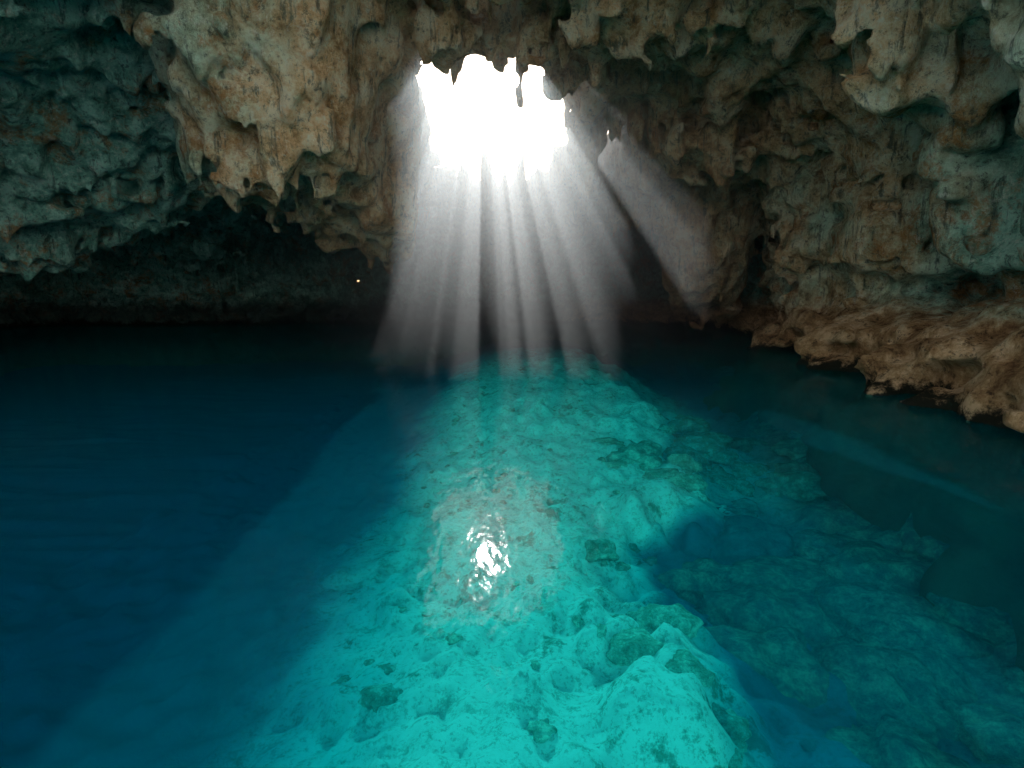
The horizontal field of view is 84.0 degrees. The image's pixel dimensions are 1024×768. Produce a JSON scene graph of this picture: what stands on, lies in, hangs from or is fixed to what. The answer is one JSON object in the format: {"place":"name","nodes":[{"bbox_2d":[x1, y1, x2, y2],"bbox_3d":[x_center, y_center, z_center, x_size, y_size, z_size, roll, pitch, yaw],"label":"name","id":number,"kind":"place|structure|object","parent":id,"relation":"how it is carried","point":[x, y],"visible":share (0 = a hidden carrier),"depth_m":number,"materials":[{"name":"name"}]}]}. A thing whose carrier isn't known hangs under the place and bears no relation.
{"place":"outdoors","nodes":[
{"label":"outdoors","id":0,"kind":"place"},
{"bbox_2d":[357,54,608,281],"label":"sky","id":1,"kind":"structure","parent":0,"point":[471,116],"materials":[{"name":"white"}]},
{"bbox_2d":[0,339,1023,767],"bbox_3d":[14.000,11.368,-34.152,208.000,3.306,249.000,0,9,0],"label":"water","id":2,"kind":"structure","parent":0,"point":[220,565],"depth_m":13.98,"materials":[{"name":"teal liquid"}]},
{"bbox_2d":[0,0,1023,671],"bbox_3d":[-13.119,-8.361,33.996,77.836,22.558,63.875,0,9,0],"label":"sea cave rock","id":3,"kind":"object","parent":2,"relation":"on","point":[804,216],"visible":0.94,"depth_m":23.98,"materials":[{"name":"stone"}]},
{"bbox_2d":[329,400,1023,767],"bbox_3d":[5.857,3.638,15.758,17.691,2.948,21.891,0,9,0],"label":"submerged rocks","id":4,"kind":"object","parent":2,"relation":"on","point":[877,632],"visible":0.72,"depth_m":10.67,"materials":[{"name":"teal stone"}]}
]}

